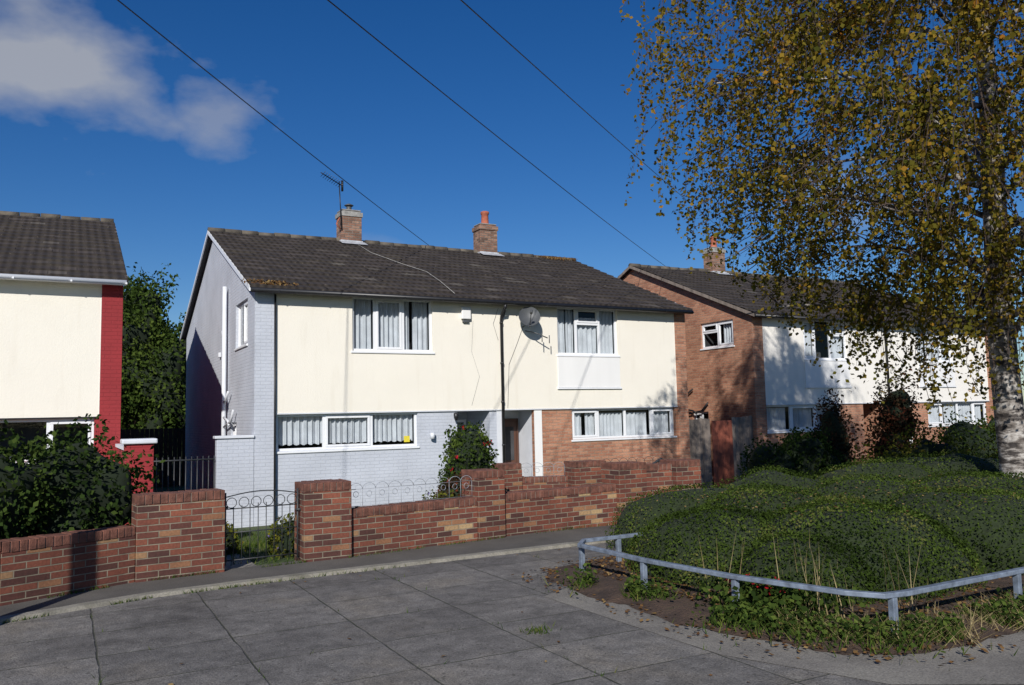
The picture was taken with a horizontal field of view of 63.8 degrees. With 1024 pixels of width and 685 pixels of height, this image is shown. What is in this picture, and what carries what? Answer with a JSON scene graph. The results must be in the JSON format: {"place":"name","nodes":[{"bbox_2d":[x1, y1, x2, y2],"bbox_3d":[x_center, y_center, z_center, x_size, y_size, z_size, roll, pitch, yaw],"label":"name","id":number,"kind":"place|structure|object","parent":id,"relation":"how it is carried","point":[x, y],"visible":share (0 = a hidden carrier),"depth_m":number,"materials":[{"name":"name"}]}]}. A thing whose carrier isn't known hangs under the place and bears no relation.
{"place":"outdoors","nodes":[
{"label":"outdoors","id":0,"kind":"place"},
{"bbox_2d":[0,214,127,281],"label":"roof tiles","id":1,"kind":"object","parent":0,"point":[42,246],"visible":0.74,"depth_m":17.67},
{"bbox_2d":[0,525,615,616],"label":"pavement","id":2,"kind":"structure","parent":0,"point":[476,546],"depth_m":9.08,"materials":[{"name":"concrete"}]},
{"bbox_2d":[153,451,721,565],"bbox_3d":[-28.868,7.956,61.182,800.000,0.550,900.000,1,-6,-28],"label":"ground","id":3,"kind":"structure","parent":0,"point":[258,561],"depth_m":15.91,"materials":[{"name":"green plant"}]},
{"bbox_2d":[11,417,98,447],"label":"wall","id":4,"kind":"structure","parent":3,"relation":"on","point":[96,429],"depth_m":15.98,"materials":[{"name":"red paint"}]},
{"bbox_2d":[0,422,87,458],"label":"room interior","id":5,"kind":"object","parent":4,"relation":"attached to","point":[29,430],"visible":0.2,"depth_m":16.26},
{"bbox_2d":[0,418,93,461],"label":"window frame","id":6,"kind":"object","parent":4,"relation":"attached to","point":[50,424],"visible":0.55,"depth_m":15.72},
{"bbox_2d":[0,279,100,417],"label":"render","id":7,"kind":"object","parent":4,"relation":"on","point":[49,349],"visible":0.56,"depth_m":15.69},
{"bbox_2d":[0,536,134,605],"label":"wall","id":8,"kind":"structure","parent":3,"relation":"on","point":[33,574],"depth_m":7.87,"materials":[{"name":"brick"}]},
{"bbox_2d":[0,525,134,552],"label":"coping bricks","id":9,"kind":"object","parent":8,"relation":"on","point":[38,541],"visible":0.98,"depth_m":7.91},
{"bbox_2d":[0,413,165,539],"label":"rose hedge","id":10,"kind":"object","parent":3,"relation":"on","point":[77,485],"visible":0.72,"depth_m":8.60,"materials":[{"name":"green plant"}]},
{"bbox_2d":[98,284,122,460],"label":"end pier","id":11,"kind":"structure","parent":3,"relation":"on","point":[111,355],"depth_m":16.16,"materials":[{"name":"brick"}]},
{"bbox_2d":[123,444,153,524],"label":"pier","id":12,"kind":"structure","parent":3,"relation":"on","point":[138,449],"depth_m":12.60,"materials":[{"name":"red paint"}]},
{"bbox_2d":[121,428,184,486],"bbox_3d":[-12.462,3.992,28.250,3.290,2.050,0.047,1,-6,-28],"label":"back garden fence","id":13,"kind":"object","parent":3,"relation":"on","point":[174,442],"visible":0.27,"depth_m":28.52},
{"bbox_2d":[120,262,186,470],"bbox_3d":[-15.862,1.171,33.689,7.799,9.055,5.003,-2,-5,3],"label":"background tree","id":14,"kind":"object","parent":3,"relation":"on","point":[153,388],"depth_m":32.78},
{"bbox_2d":[131,499,224,582],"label":"pier","id":15,"kind":"structure","parent":3,"relation":"on","point":[179,539],"depth_m":8.63,"materials":[{"name":"brick"}]},
{"bbox_2d":[132,488,224,504],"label":"coping bricks","id":16,"kind":"object","parent":15,"relation":"on","point":[148,498],"visible":0.98,"depth_m":8.67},
{"bbox_2d":[225,488,300,565],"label":"wrought iron gate","id":17,"kind":"structure","parent":15,"relation":"attached to","point":[270,505],"depth_m":9.30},
{"bbox_2d":[185,292,251,489],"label":"gable wall","id":18,"kind":"structure","parent":3,"relation":"on","point":[203,386],"depth_m":22.40,"materials":[{"name":"grey paint"}]},
{"bbox_2d":[187,241,250,336],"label":"gable wall","id":19,"kind":"structure","parent":18,"relation":"on","point":[219,273],"depth_m":22.48,"materials":[{"name":"grey paint"}]},
{"bbox_2d":[181,235,680,339],"bbox_3d":[-3.075,-1.686,25.441,11.980,2.425,11.800,1,-6,-28],"label":"roof underlay","id":20,"kind":"object","parent":19,"relation":"on","point":[198,282],"visible":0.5,"depth_m":24.69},
{"bbox_2d":[209,231,692,309],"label":"roof tiles","id":21,"kind":"object","parent":20,"relation":"on","point":[271,258],"visible":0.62,"depth_m":22.05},
{"bbox_2d":[180,230,250,340],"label":"verge","id":22,"kind":"structure","parent":21,"relation":"attached to","point":[239,274],"depth_m":22.01,"materials":[{"name":"white plastic"}]},
{"bbox_2d":[336,216,361,240],"bbox_3d":[-4.873,-3.158,24.609,0.620,1.120,0.520,1,-6,-28],"label":"chimney stack","id":23,"kind":"object","parent":21,"relation":"on","point":[351,229],"visible":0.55,"depth_m":24.41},
{"bbox_2d":[207,227,575,260],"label":"ridge tiles","id":24,"kind":"object","parent":21,"relation":"on","point":[222,230],"visible":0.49,"depth_m":24.81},
{"bbox_2d":[251,287,693,313],"bbox_3d":[-0.223,-0.982,20.145,11.980,0.105,0.110,1,-6,-28],"label":"gutter","id":25,"kind":"object","parent":21,"relation":"attached to","point":[384,296],"visible":1,"depth_m":19.51,"materials":[{"name":"black plastic"}]},
{"bbox_2d":[473,229,497,252],"bbox_3d":[-0.865,-3.055,26.781,0.620,1.120,0.520,1,-6,-28],"label":"chimney stack","id":26,"kind":"object","parent":21,"relation":"on","point":[485,240],"visible":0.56,"depth_m":26.58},
{"bbox_2d":[221,286,233,435],"bbox_3d":[-6.849,1.426,19.788,0.105,5.730,1.684,1,-6,-28],"label":"soil stack","id":27,"kind":"object","parent":3,"relation":"on","point":[224,420],"visible":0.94,"depth_m":20.24,"materials":[{"name":"white paint"}]},
{"bbox_2d":[215,438,253,527],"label":"wall","id":28,"kind":"structure","parent":3,"relation":"on","point":[234,466],"depth_m":17.08,"materials":[{"name":"grey paint"}]},
{"bbox_2d":[154,455,214,491],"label":"iron side gate","id":29,"kind":"structure","parent":28,"relation":"attached to","point":[185,460],"depth_m":16.72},
{"bbox_2d":[251,292,274,525],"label":"end pier","id":30,"kind":"structure","parent":3,"relation":"on","point":[262,386],"depth_m":17.50,"materials":[{"name":"grey paint"}]},
{"bbox_2d":[273,294,275,523],"bbox_3d":[-5.056,1.501,17.545,0.041,5.110,0.041,-1,-5,-6],"label":"corner pipe","id":31,"kind":"object","parent":30,"relation":"attached to","point":[274,404],"visible":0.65,"depth_m":17.55,"materials":[{"name":"black plastic"}]},
{"bbox_2d":[294,489,351,561],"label":"pier","id":32,"kind":"structure","parent":3,"relation":"on","point":[325,525],"depth_m":9.50,"materials":[{"name":"brick"}]},
{"bbox_2d":[295,479,350,491],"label":"coping bricks","id":33,"kind":"object","parent":32,"relation":"on","point":[317,485],"visible":1,"depth_m":9.56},
{"bbox_2d":[226,489,461,557],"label":"shrubs","id":34,"kind":"object","parent":3,"relation":"on","point":[282,540],"visible":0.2,"depth_m":10.05,"materials":[{"name":"green plant"}]},
{"bbox_2d":[276,409,496,523],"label":"wall","id":35,"kind":"structure","parent":3,"relation":"on","point":[375,467],"depth_m":18.66,"materials":[{"name":"grey paint"}]},
{"bbox_2d":[278,414,413,448],"bbox_3d":[-3.869,2.020,18.838,3.280,0.830,0.808,1,-6,-28],"label":"room interior","id":36,"kind":"object","parent":35,"relation":"attached to","point":[320,444],"visible":0.15,"depth_m":19.40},
{"bbox_2d":[278,416,321,445],"bbox_3d":[-4.646,1.910,18.031,0.972,0.678,0.094,1,-6,-28],"label":"net curtain","id":37,"kind":"object","parent":36,"relation":"hanging from","point":[300,430],"visible":0.88,"depth_m":18.03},
{"bbox_2d":[328,418,366,443],"bbox_3d":[-3.720,1.933,18.532,1.004,0.678,0.096,1,-6,-28],"label":"net curtain","id":38,"kind":"object","parent":36,"relation":"hanging from","point":[346,430],"visible":0.88,"depth_m":18.54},
{"bbox_2d":[373,414,412,441],"bbox_3d":[-2.780,1.958,19.042,1.004,0.678,0.095,1,-6,-28],"label":"net curtain","id":39,"kind":"object","parent":36,"relation":"hanging from","point":[388,428],"visible":0.88,"depth_m":19.04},
{"bbox_2d":[276,412,416,451],"bbox_3d":[-3.659,1.981,18.450,3.240,0.790,0.074,1,-6,-28],"label":"window frame","id":40,"kind":"object","parent":35,"relation":"attached to","point":[368,444],"visible":0.93,"depth_m":18.40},
{"bbox_2d":[275,293,501,412],"bbox_3d":[-2.722,0.253,19.072,5.500,2.660,0.120,1,-6,-28],"label":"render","id":41,"kind":"object","parent":35,"relation":"on","point":[320,367],"visible":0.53,"depth_m":18.74,"materials":[{"name":"paint"}]},
{"bbox_2d":[352,297,431,351],"bbox_3d":[-2.783,-0.408,19.131,1.960,1.250,0.074,1,-6,-28],"label":"window frame","id":42,"kind":"object","parent":41,"relation":"attached to","point":[376,347],"visible":0.97,"depth_m":19.11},
{"bbox_2d":[371,300,428,349],"bbox_3d":[-2.994,-0.369,19.519,2.000,1.290,0.808,1,-6,-28],"label":"room interior","id":43,"kind":"object","parent":41,"relation":"attached to","point":[410,325],"visible":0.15,"depth_m":19.88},
{"bbox_2d":[354,299,371,348],"bbox_3d":[-3.440,-0.408,18.884,0.451,1.264,0.094,1,-6,-28],"label":"net curtain","id":44,"kind":"object","parent":43,"relation":"hanging from","point":[362,323],"visible":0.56,"depth_m":18.89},
{"bbox_2d":[378,302,398,346],"bbox_3d":[-2.906,-0.394,19.173,0.608,1.264,0.094,1,-6,-28],"label":"net curtain","id":45,"kind":"object","parent":43,"relation":"hanging from","point":[388,323],"visible":0.57,"depth_m":19.19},
{"bbox_2d":[412,302,427,349],"bbox_3d":[-2.192,-0.376,19.561,0.392,1.264,0.092,1,-6,-28],"label":"net curtain","id":46,"kind":"object","parent":43,"relation":"hanging from","point":[419,328],"visible":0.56,"depth_m":19.56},
{"bbox_2d":[352,505,477,555],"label":"wall","id":47,"kind":"structure","parent":3,"relation":"on","point":[373,534],"depth_m":10.16,"materials":[{"name":"brick"}]},
{"bbox_2d":[352,496,476,517],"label":"coping bricks","id":48,"kind":"object","parent":47,"relation":"on","point":[372,510],"visible":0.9,"depth_m":10.21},
{"bbox_2d":[226,524,614,564],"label":"lawn grass","id":49,"kind":"structure","parent":3,"relation":"on","point":[261,544],"depth_m":11.12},
{"bbox_2d":[438,421,498,491],"bbox_3d":[-0.715,2.120,12.365,1.262,1.879,1.171,1,-6,-28],"label":"rose bush","id":50,"kind":"object","parent":3,"relation":"on","point":[469,449],"visible":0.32,"depth_m":12.26,"materials":[{"name":"green plant"}]},
{"bbox_2d":[457,411,487,446],"bbox_3d":[-1.244,2.962,20.383,0.872,2.510,1.180,1,-6,-28],"label":"porch recess","id":51,"kind":"object","parent":3,"relation":"on","point":[474,417],"visible":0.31,"depth_m":20.75,"materials":[{"name":"grey paint"}]},
{"bbox_2d":[462,477,505,539],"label":"pier","id":52,"kind":"structure","parent":3,"relation":"on","point":[489,493],"depth_m":10.83,"materials":[{"name":"brick"}]},
{"bbox_2d":[505,410,532,475],"bbox_3d":[-0.026,2.969,20.760,0.872,2.510,0.680,1,-6,-28],"label":"porch recess","id":53,"kind":"object","parent":3,"relation":"on","point":[524,417],"visible":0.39,"depth_m":21.04,"materials":[{"name":"white paint"}]},
{"bbox_2d":[505,491,616,535],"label":"wall","id":54,"kind":"structure","parent":3,"relation":"on","point":[535,515],"depth_m":11.52,"materials":[{"name":"brick"}]},
{"bbox_2d":[505,483,615,500],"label":"coping bricks","id":55,"kind":"object","parent":54,"relation":"on","point":[550,492],"visible":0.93,"depth_m":11.56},
{"bbox_2d":[564,466,601,486],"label":"pier","id":56,"kind":"structure","parent":3,"relation":"on","point":[584,476],"depth_m":13.93,"materials":[{"name":"brick"}]},
{"bbox_2d":[502,406,678,475],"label":"wall","id":57,"kind":"structure","parent":3,"relation":"on","point":[559,446],"depth_m":21.25,"materials":[{"name":"orange brick"}]},
{"bbox_2d":[534,410,542,475],"bbox_3d":[0.674,2.873,20.616,0.220,2.365,0.012,1,-6,-28],"label":"porch white jamb","id":58,"kind":"object","parent":57,"relation":"attached to","point":[538,438],"visible":0.64,"depth_m":20.64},
{"bbox_2d":[500,304,676,408],"bbox_3d":[2.113,0.378,21.692,5.497,2.660,0.120,1,-6,-28],"label":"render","id":59,"kind":"object","parent":57,"relation":"on","point":[645,347],"visible":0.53,"depth_m":21.55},
{"bbox_2d":[499,304,506,462],"bbox_3d":[-0.171,1.564,20.093,0.174,5.018,0.357,-1,-5,-6],"label":"downpipe","id":60,"kind":"object","parent":59,"relation":"attached to","point":[502,314],"visible":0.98,"depth_m":20.18,"materials":[{"name":"black plastic"}]},
{"bbox_2d":[557,307,616,355],"bbox_3d":[1.964,-0.286,21.704,1.900,1.250,0.074,1,-6,-28],"label":"window frame","id":61,"kind":"object","parent":59,"relation":"attached to","point":[596,323],"visible":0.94,"depth_m":21.76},
{"bbox_2d":[564,309,613,353],"bbox_3d":[1.752,-0.247,22.091,1.940,1.290,0.808,1,-6,-28],"label":"room interior","id":62,"kind":"object","parent":59,"relation":"attached to","point":[586,314],"visible":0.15,"depth_m":22.55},
{"bbox_2d":[577,318,595,352],"bbox_3d":[1.945,-0.145,21.790,0.627,1.014,0.095,1,-6,-28],"label":"net curtain","id":63,"kind":"object","parent":62,"relation":"hanging from","point":[586,338],"visible":0.73,"depth_m":21.80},
{"bbox_2d":[599,311,612,353],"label":"net curtain","id":64,"kind":"object","parent":62,"relation":"hanging from","point":[606,338],"visible":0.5,"depth_m":22.12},
{"bbox_2d":[558,357,620,386],"bbox_3d":[2.033,0.776,21.525,1.940,0.780,0.023,1,-6,-28],"label":"window apron panel","id":65,"kind":"object","parent":59,"relation":"attached to","point":[588,372],"visible":1,"depth_m":21.50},
{"bbox_2d":[572,407,673,439],"bbox_3d":[2.991,2.152,22.053,3.370,0.790,0.074,1,-6,-28],"label":"window frame","id":66,"kind":"object","parent":57,"relation":"attached to","point":[651,421],"visible":1,"depth_m":22.05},
{"bbox_2d":[581,410,669,435],"bbox_3d":[2.780,2.191,22.441,3.410,0.830,0.808,1,-6,-28],"label":"room interior","id":67,"kind":"object","parent":57,"relation":"attached to","point":[606,411],"visible":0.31,"depth_m":23.04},
{"bbox_2d":[599,413,621,435],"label":"net curtain","id":68,"kind":"object","parent":67,"relation":"hanging from","point":[610,424],"visible":0.91,"depth_m":21.96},
{"bbox_2d":[626,412,646,434],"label":"net curtain","id":69,"kind":"object","parent":67,"relation":"hanging from","point":[635,423],"visible":0.91,"depth_m":22.36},
{"bbox_2d":[601,469,646,518],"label":"pier","id":70,"kind":"structure","parent":3,"relation":"on","point":[631,483],"depth_m":12.21,"materials":[{"name":"brick"}]},
{"bbox_2d":[646,470,672,495],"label":"wall","id":71,"kind":"structure","parent":3,"relation":"on","point":[661,479],"depth_m":12.49,"materials":[{"name":"brick"}]},
{"bbox_2d":[674,313,689,458],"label":"end pier","id":72,"kind":"structure","parent":3,"relation":"on","point":[682,397],"depth_m":22.95,"materials":[{"name":"orange brick"}]},
{"bbox_2d":[672,466,701,490],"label":"pier","id":73,"kind":"structure","parent":3,"relation":"on","point":[681,476],"depth_m":12.59,"materials":[{"name":"brick"}]},
{"bbox_2d":[685,316,747,480],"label":"gable wall","id":74,"kind":"structure","parent":3,"relation":"on","point":[716,379],"depth_m":25.68,"materials":[{"name":"orange brick"}]},
{"bbox_2d":[622,270,748,324],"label":"gable wall","id":75,"kind":"structure","parent":74,"relation":"on","point":[705,309],"depth_m":26.92,"materials":[{"name":"orange brick"}]},
{"bbox_2d":[689,416,753,487],"bbox_3d":[6.007,3.167,23.654,2.502,2.078,0.070,1,-6,-28],"label":"board fence","id":76,"kind":"object","parent":3,"relation":"on","point":[700,436],"visible":0.61,"depth_m":23.43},
{"bbox_2d":[711,420,734,486],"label":"wooden side gate","id":77,"kind":"structure","parent":3,"relation":"on","point":[722,447],"depth_m":23.63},
{"bbox_2d":[743,315,767,447],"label":"end pier","id":78,"kind":"structure","parent":3,"relation":"on","point":[755,373],"depth_m":24.40,"materials":[{"name":"orange brick"}]},
{"bbox_2d":[737,427,849,479],"bbox_3d":[6.669,3.046,19.357,3.518,2.149,1.592,3,-7,-39],"label":"evergreen shrub","id":79,"kind":"object","parent":3,"relation":"on","point":[809,451],"visible":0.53,"depth_m":18.98,"materials":[{"name":"green plant"}]},
{"bbox_2d":[766,403,884,461],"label":"wall","id":80,"kind":"structure","parent":3,"relation":"on","point":[856,412],"depth_m":26.21,"materials":[{"name":"orange brick"}]},
{"bbox_2d":[766,406,835,428],"bbox_3d":[8.744,2.345,25.673,3.280,0.830,0.808,1,-6,-28],"label":"room interior","id":81,"kind":"object","parent":80,"relation":"attached to","point":[786,418],"visible":0.15,"depth_m":26.13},
{"bbox_2d":[766,408,785,429],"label":"net curtain","id":82,"kind":"object","parent":81,"relation":"hanging from","point":[775,418],"visible":0.84,"depth_m":24.86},
{"bbox_2d":[762,318,887,403],"bbox_3d":[9.891,0.578,25.907,5.500,2.660,0.120,1,-6,-28],"label":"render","id":83,"kind":"object","parent":80,"relation":"on","point":[784,367],"visible":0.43,"depth_m":25.21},
{"bbox_2d":[804,361,850,385],"bbox_3d":[9.900,0.979,25.788,2.000,0.780,0.023,1,-6,-28],"label":"window apron panel","id":84,"kind":"object","parent":83,"relation":"attached to","point":[816,375],"visible":0.8,"depth_m":25.74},
{"bbox_2d":[812,388,862,464],"bbox_3d":[8.004,2.682,20.648,1.900,3.084,1.369,1,-6,-28],"label":"climbing shrub","id":85,"kind":"object","parent":3,"relation":"on","point":[831,419],"visible":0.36,"depth_m":20.60,"materials":[{"name":"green plant"}]},
{"bbox_2d":[855,363,931,460],"bbox_3d":[9.751,2.367,21.163,2.321,3.685,1.630,1,-6,-28],"label":"ornamental tree","id":86,"kind":"object","parent":3,"relation":"on","point":[895,415],"visible":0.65,"depth_m":20.98,"materials":[{"name":"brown plant"}]},
{"bbox_2d":[912,400,989,447],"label":"wall","id":87,"kind":"structure","parent":3,"relation":"on","point":[922,412],"depth_m":27.94,"materials":[{"name":"orange brick"}]},
{"bbox_2d":[884,324,988,401],"bbox_3d":[14.727,0.702,28.527,5.497,2.660,0.120,1,-6,-28],"label":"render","id":88,"kind":"object","parent":87,"relation":"on","point":[961,388],"visible":0.33,"depth_m":28.58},
{"bbox_2d":[942,404,982,421],"bbox_3d":[15.393,2.516,29.276,3.410,0.830,0.808,1,-6,-28],"label":"room interior","id":89,"kind":"object","parent":87,"relation":"attached to","point":[981,406],"visible":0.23,"depth_m":29.84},
{"bbox_2d":[943,403,980,422],"bbox_3d":[15.988,2.503,29.205,2.056,0.804,0.096,1,-6,-28],"label":"net curtain","id":90,"kind":"object","parent":89,"relation":"hanging from","point":[964,407],"visible":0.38,"depth_m":29.18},
{"bbox_2d":[935,406,997,458],"bbox_3d":[15.827,2.691,24.593,10.864,3.393,2.878,3,-7,-42],"label":"garden shrub","id":91,"kind":"object","parent":3,"relation":"on","point":[975,430],"visible":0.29,"depth_m":21.89,"materials":[{"name":"green plant"}]},
{"bbox_2d":[327,0,664,265],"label":"overhead cable","id":92,"kind":"object","parent":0,"point":[467,112],"visible":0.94,"depth_m":13.80,"materials":[{"name":"black plastic"}]},
{"bbox_2d":[0,542,1023,684],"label":"concrete forecourt","id":93,"kind":"structure","parent":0,"point":[276,633],"depth_m":6.13,"materials":[{"name":"concrete"}]},
{"bbox_2d":[0,540,613,623],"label":"kerb","id":94,"kind":"structure","parent":93,"relation":"on","point":[97,603],"depth_m":8.42,"materials":[{"name":"concrete"}]},
{"bbox_2d":[2,524,983,684],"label":"weeds in joints","id":95,"kind":"object","parent":93,"relation":"on","point":[304,561],"visible":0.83,"depth_m":8.00,"materials":[{"name":"green plant"}]},
{"bbox_2d":[546,552,1023,654],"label":"planting bed soil","id":96,"kind":"structure","parent":93,"relation":"on","point":[607,587],"depth_m":6.64,"materials":[{"name":"brown soil"}]},
{"bbox_2d":[512,553,1023,665],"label":"leaf litter","id":97,"kind":"object","parent":96,"relation":"on","point":[805,646],"visible":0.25,"depth_m":6.61,"materials":[{"name":"brown plant"}]},
{"bbox_2d":[541,568,1023,663],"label":"grass tufts","id":98,"kind":"object","parent":96,"relation":"on","point":[799,629],"visible":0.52,"depth_m":5.86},
{"bbox_2d":[555,563,1023,652],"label":"ground cover plants","id":99,"kind":"object","parent":96,"relation":"on","point":[856,626],"visible":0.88,"depth_m":5.97,"materials":[{"name":"green plant"}]},
{"bbox_2d":[657,567,924,634],"bbox_3d":[2.111,2.022,6.607,1.601,0.299,1.828,1,-6,-28],"label":"geranium plant","id":100,"kind":"object","parent":96,"relation":"on","point":[776,595],"visible":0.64,"depth_m":6.39,"materials":[{"name":"green plant"}]},
{"bbox_2d":[577,532,1023,633],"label":"knee rail","id":101,"kind":"object","parent":96,"relation":"on","point":[892,596],"visible":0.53,"depth_m":6.46,"materials":[{"name":"metal"}]},
{"bbox_2d":[605,448,998,552],"bbox_3d":[4.659,2.470,11.649,8.024,1.770,2.358,1,-6,-28],"label":"clipped hedge","id":102,"kind":"object","parent":96,"relation":"on","point":[635,516],"visible":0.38,"depth_m":10.90,"materials":[{"name":"green plant"}]},
{"bbox_2d":[624,482,987,606],"bbox_3d":[2.740,2.168,8.013,2.705,1.426,3.004,1,-6,-28],"label":"clipped hedge","id":103,"kind":"object","parent":96,"relation":"on","point":[854,543],"visible":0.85,"depth_m":7.23,"materials":[{"name":"green plant"}]},
{"bbox_2d":[698,529,935,617],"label":"dry flower stalks","id":104,"kind":"object","parent":96,"relation":"on","point":[818,578],"visible":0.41,"depth_m":6.41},
{"bbox_2d":[619,0,1023,477],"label":"silver birch tree","id":105,"kind":"object","parent":96,"relation":"on","point":[1000,327],"visible":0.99,"depth_m":10.76,"materials":[{"name":"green plant"}]},
{"bbox_2d":[766,583,1023,650],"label":"dry grass","id":106,"kind":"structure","parent":96,"relation":"on","point":[981,621],"depth_m":5.86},
{"bbox_2d":[803,468,1023,574],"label":"clipped hedge","id":107,"kind":"object","parent":96,"relation":"on","point":[990,530],"visible":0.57,"depth_m":8.39,"materials":[{"name":"green plant"}]},
{"bbox_2d":[853,420,998,463],"bbox_3d":[8.111,2.101,14.114,4.641,2.030,1.768,0,-5,-16],"label":"yellowing shrub","id":108,"kind":"object","parent":96,"relation":"on","point":[930,446],"visible":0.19,"depth_m":13.97,"materials":[{"name":"green plant"}]},
{"bbox_2d":[0,0,1023,400],"label":"sky","id":109,"kind":"structure","parent":0,"point":[101,116],"materials":[{"name":"blue"}]},
{"bbox_2d":[544,588,1023,683],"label":"footpath","id":110,"kind":"structure","parent":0,"point":[995,665],"depth_m":5.42,"materials":[{"name":"concrete"}]},
{"bbox_2d":[634,266,963,324],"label":"roof tiles","id":111,"kind":"object","parent":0,"point":[727,292],"visible":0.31,"depth_m":28.31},
{"bbox_2d":[617,266,754,316],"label":"verge","id":112,"kind":"structure","parent":111,"relation":"attached to","point":[685,288],"depth_m":26.77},
{"bbox_3d":[-12.915,-1.297,13.455,11.960,0.090,0.210,1,-6,-28],"label":"fascia","id":113,"kind":"object","parent":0,"visible":0},
{"bbox_2d":[0,273,126,285],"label":"gutter","id":114,"kind":"object","parent":113,"relation":"attached to","point":[62,279],"visible":1,"depth_m":15.60,"materials":[{"name":"white plastic"}]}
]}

